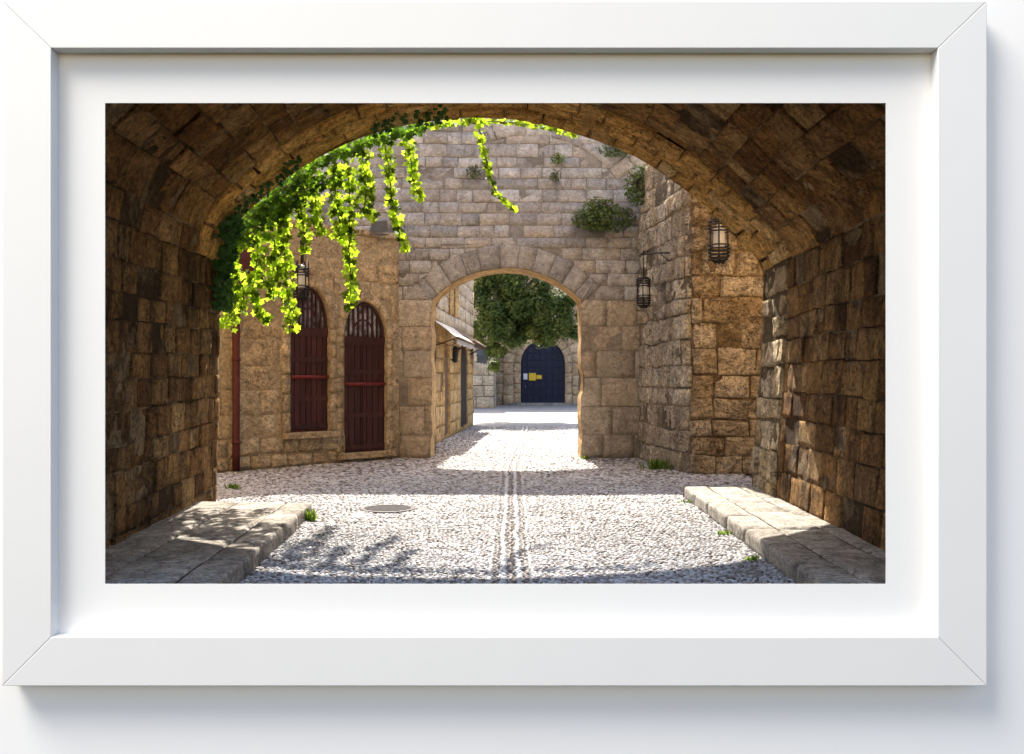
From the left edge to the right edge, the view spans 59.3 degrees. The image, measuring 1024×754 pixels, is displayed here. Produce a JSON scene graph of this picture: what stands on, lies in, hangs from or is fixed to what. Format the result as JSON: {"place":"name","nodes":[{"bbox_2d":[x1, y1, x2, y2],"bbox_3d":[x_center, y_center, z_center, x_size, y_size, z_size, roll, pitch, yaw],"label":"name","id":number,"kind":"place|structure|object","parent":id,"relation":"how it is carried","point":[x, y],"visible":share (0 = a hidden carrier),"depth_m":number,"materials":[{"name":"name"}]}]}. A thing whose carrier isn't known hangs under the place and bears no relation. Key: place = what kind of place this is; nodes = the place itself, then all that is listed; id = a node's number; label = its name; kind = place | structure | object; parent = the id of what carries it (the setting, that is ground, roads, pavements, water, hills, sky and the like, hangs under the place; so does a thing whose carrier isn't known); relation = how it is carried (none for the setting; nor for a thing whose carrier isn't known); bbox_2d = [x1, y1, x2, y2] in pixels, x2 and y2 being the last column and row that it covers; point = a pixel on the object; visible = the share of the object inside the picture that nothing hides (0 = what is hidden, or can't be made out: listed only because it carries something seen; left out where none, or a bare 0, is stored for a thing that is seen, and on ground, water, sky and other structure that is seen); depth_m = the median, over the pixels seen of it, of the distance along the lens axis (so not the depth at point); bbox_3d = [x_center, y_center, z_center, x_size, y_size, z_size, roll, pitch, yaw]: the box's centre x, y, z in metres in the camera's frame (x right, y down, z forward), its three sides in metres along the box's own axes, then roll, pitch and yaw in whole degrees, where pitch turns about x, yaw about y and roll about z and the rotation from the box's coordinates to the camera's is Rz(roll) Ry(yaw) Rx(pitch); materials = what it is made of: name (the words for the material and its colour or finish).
{"place":"outdoors","nodes":[
{"label":"outdoors","id":0,"kind":"place"},
{"bbox_2d":[105,502,311,583],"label":"pavement","id":1,"kind":"structure","parent":0,"point":[215,543],"depth_m":7.83,"materials":[{"name":"beige stone"}]},
{"bbox_2d":[473,281,495,407],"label":"pale house","id":2,"kind":"structure","parent":0,"point":[484,387],"depth_m":46.01,"materials":[{"name":"beige stone"}]},
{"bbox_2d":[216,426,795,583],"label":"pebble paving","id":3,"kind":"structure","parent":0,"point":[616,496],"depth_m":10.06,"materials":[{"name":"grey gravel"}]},
{"bbox_2d":[304,507,317,521],"bbox_3d":[-2.267,1.522,9.997,0.232,0.156,0.177,0,0,0],"label":"weed","id":4,"kind":"object","parent":3,"relation":"on","point":[311,516],"visible":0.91,"depth_m":9.98,"materials":[{"name":"green plant"}]},
{"bbox_2d":[360,504,415,513],"bbox_3d":[-1.498,1.587,10.870,0.680,0.022,0.680,0,0,0],"label":"manhole cover","id":5,"kind":"object","parent":3,"relation":"on","point":[388,508],"visible":1,"depth_m":10.79,"materials":[{"name":"metal"}]},
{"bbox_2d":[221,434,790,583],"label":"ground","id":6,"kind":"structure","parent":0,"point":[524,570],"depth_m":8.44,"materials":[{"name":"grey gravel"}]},
{"bbox_2d":[224,483,239,488],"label":"weed","id":7,"kind":"object","parent":6,"relation":"on","point":[234,486],"visible":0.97,"depth_m":12.88,"materials":[{"name":"green plant"}]},
{"bbox_2d":[216,219,399,472],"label":"stone house","id":8,"kind":"structure","parent":6,"relation":"on","point":[321,386],"depth_m":16.45,"materials":[{"name":"brown stone"}]},
{"bbox_2d":[238,246,254,281],"bbox_3d":[-4.448,-2.007,14.817,0.418,0.935,0.815,0,0,-25],"label":"hanging sign","id":9,"kind":"object","parent":8,"relation":"attached to","point":[246,259],"visible":0.31,"depth_m":14.63,"materials":[{"name":"red paint"}]},
{"bbox_2d":[292,240,309,300],"bbox_3d":[-3.716,-1.836,15.668,0.299,1.068,0.978,0,0,-20],"label":"wall lantern","id":10,"kind":"object","parent":8,"relation":"attached to","point":[301,275],"depth_m":15.29,"materials":[{"name":"black metal"}]},
{"bbox_2d":[291,331,327,431],"bbox_3d":[-3.707,0.084,16.331,0.810,1.821,0.086,0,0,-44],"label":"window shutter","id":11,"kind":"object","parent":8,"relation":"in","point":[309,398],"depth_m":16.31,"materials":[{"name":"red paint"}]},
{"bbox_2d":[344,340,384,452],"bbox_3d":[-2.845,0.363,17.178,0.977,2.127,0.086,0,0,-44],"label":"door","id":12,"kind":"structure","parent":8,"relation":"in","point":[364,413],"depth_m":17.14,"materials":[{"name":"red paint"}]},
{"bbox_2d":[370,219,388,241],"bbox_3d":[-2.519,-2.794,17.102,0.351,0.425,0.182,0,0,-15],"label":"floodlight","id":13,"kind":"object","parent":8,"relation":"attached to","point":[380,225],"visible":0.85,"depth_m":17.07,"materials":[{"name":"grey metal"}]},
{"bbox_2d":[266,118,646,457],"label":"gateway wall","id":14,"kind":"structure","parent":6,"relation":"on","point":[459,227],"depth_m":17.74,"materials":[{"name":"stone"}]},
{"bbox_2d":[465,164,482,179],"bbox_3d":[-0.751,-4.104,18.012,0.366,0.331,0.286,0,0,0],"label":"wall weed","id":15,"kind":"object","parent":14,"relation":"attached to","point":[472,168],"depth_m":17.97,"materials":[{"name":"green plant"}]},
{"bbox_2d":[549,169,559,181],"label":"wall weed","id":16,"kind":"object","parent":14,"relation":"attached to","point":[553,176],"depth_m":17.96,"materials":[{"name":"green plant"}]},
{"bbox_2d":[551,152,565,164],"bbox_3d":[0.939,-4.390,18.079,0.260,0.267,0.254,0,0,41],"label":"wall weed","id":17,"kind":"object","parent":14,"relation":"attached to","point":[558,158],"depth_m":18.05,"materials":[{"name":"green plant"}]},
{"bbox_2d":[570,196,636,233],"bbox_3d":[1.786,-3.146,17.502,1.305,0.761,0.768,0,0,0],"label":"bush","id":18,"kind":"object","parent":14,"relation":"attached to","point":[593,214],"visible":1,"depth_m":17.41,"materials":[{"name":"green plant"}]},
{"bbox_2d":[595,143,627,156],"bbox_3d":[2.076,-4.577,18.058,0.814,0.395,0.494,0,0,0],"label":"wall plant","id":19,"kind":"object","parent":14,"relation":"attached to","point":[610,151],"visible":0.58,"depth_m":18.02,"materials":[{"name":"green plant"}]},
{"bbox_2d":[436,280,486,443],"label":"shop house","id":20,"kind":"structure","parent":6,"relation":"on","point":[454,381],"depth_m":24.73,"materials":[{"name":"stone"}]},
{"bbox_2d":[448,286,458,316],"bbox_3d":[-1.658,-2.195,24.277,0.320,1.090,1.280,0,0,3],"label":"window","id":21,"kind":"structure","parent":20,"relation":"in","point":[453,298],"depth_m":24.73,"materials":[{"name":"wood"}]},
{"bbox_2d":[452,339,459,362],"bbox_3d":[-1.687,-0.705,24.500,0.530,0.637,0.225,0,0,0],"label":"street lantern","id":22,"kind":"object","parent":20,"relation":"attached to","point":[455,357],"visible":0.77,"depth_m":24.44,"materials":[{"name":"black metal"}]},
{"bbox_2d":[461,348,466,426],"bbox_3d":[-1.476,0.250,27.188,0.001,2.600,1.884,0,0,3],"label":"door","id":23,"kind":"structure","parent":20,"relation":"in","point":[463,354],"depth_m":27.29,"materials":[{"name":"wood"}]},
{"bbox_2d":[105,103,885,550],"bbox_3d":[0.000,-2.200,9.261,18.200,8.000,5.767,0,0,0],"label":"vaulted passage","id":24,"kind":"object","parent":6,"relation":"on","point":[791,197],"visible":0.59,"depth_m":9.19,"materials":[{"name":"stone"}]},
{"bbox_2d":[211,104,576,333],"bbox_3d":[-1.444,-2.040,11.491,4.799,2.971,1.480,0,0,-6],"label":"hanging vine","id":25,"kind":"object","parent":24,"relation":"hanging from","point":[274,207],"visible":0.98,"depth_m":11.71,"materials":[{"name":"green plant"}]},
{"bbox_2d":[473,274,577,372],"bbox_3d":[1.288,-1.713,33.067,6.543,6.760,3.396,0,0,0],"label":"tree","id":26,"kind":"object","parent":6,"relation":"on","point":[515,307],"visible":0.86,"depth_m":32.17,"materials":[{"name":"green plant"}]},
{"bbox_2d":[496,275,577,405],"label":"building","id":27,"kind":"structure","parent":6,"relation":"on","point":[556,367],"depth_m":51.02,"materials":[{"name":"brown stone"}]},
{"bbox_2d":[521,342,564,402],"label":"door","id":28,"kind":"structure","parent":27,"relation":"in","point":[549,363],"depth_m":51.25,"materials":[{"name":"blue paint"}]},
{"bbox_2d":[529,373,535,379],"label":"notice","id":29,"kind":"object","parent":28,"relation":"attached to","point":[532,376],"visible":1,"depth_m":51.20,"materials":[{"name":"yellow paper"}]},
{"bbox_2d":[639,458,672,469],"bbox_3d":[2.486,1.493,15.526,0.687,0.227,0.339,0,0,-14],"label":"weed","id":30,"kind":"object","parent":6,"relation":"on","point":[657,464],"visible":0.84,"depth_m":15.51,"materials":[{"name":"green plant"}]},
{"bbox_2d":[636,165,762,474],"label":"stone building","id":31,"kind":"structure","parent":6,"relation":"on","point":[700,320],"depth_m":14.88,"materials":[{"name":"stone"}]},
{"bbox_2d":[624,164,647,207],"bbox_3d":[2.448,-3.644,17.210,0.646,0.865,0.340,0,0,0],"label":"wall plant","id":32,"kind":"object","parent":31,"relation":"attached to","point":[637,177],"visible":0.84,"depth_m":17.16,"materials":[{"name":"green plant"}]},
{"bbox_2d":[636,251,669,308],"bbox_3d":[2.477,-1.724,15.730,0.276,1.036,0.738,0,0,-42],"label":"wall lantern","id":33,"kind":"object","parent":31,"relation":"attached to","point":[643,285],"depth_m":15.83,"materials":[{"name":"black metal"}]},
{"bbox_2d":[707,218,730,264],"bbox_3d":[3.360,-2.316,14.455,0.364,1.036,0.604,0,0,29],"label":"wall lantern","id":34,"kind":"object","parent":31,"relation":"attached to","point":[718,232],"depth_m":14.27,"materials":[{"name":"black metal"}]},
{"bbox_2d":[718,530,731,534],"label":"weed","id":35,"kind":"object","parent":6,"relation":"on","point":[722,532],"visible":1,"depth_m":9.14,"materials":[{"name":"green plant"}]},
{"bbox_2d":[744,554,759,560],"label":"weed","id":36,"kind":"object","parent":6,"relation":"on","point":[754,558],"visible":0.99,"depth_m":7.86,"materials":[{"name":"green plant"}]},
{"bbox_2d":[0,0,1023,753],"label":"wall","id":37,"kind":"structure","parent":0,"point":[988,718],"depth_m":6.33,"materials":[{"name":"white paint"}]},
{"bbox_2d":[2,1,986,685],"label":"picture frame","id":38,"kind":"object","parent":37,"relation":"attached to","point":[70,69],"visible":1,"depth_m":6.17,"materials":[{"name":"white paint"}]},
{"bbox_2d":[472,405,577,426],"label":"road","id":39,"kind":"structure","parent":0,"point":[517,416],"depth_m":36.36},
{"bbox_2d":[683,486,885,583],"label":"pavement","id":40,"kind":"structure","parent":0,"point":[797,545],"depth_m":8.19,"materials":[{"name":"beige stone"}]}
]}

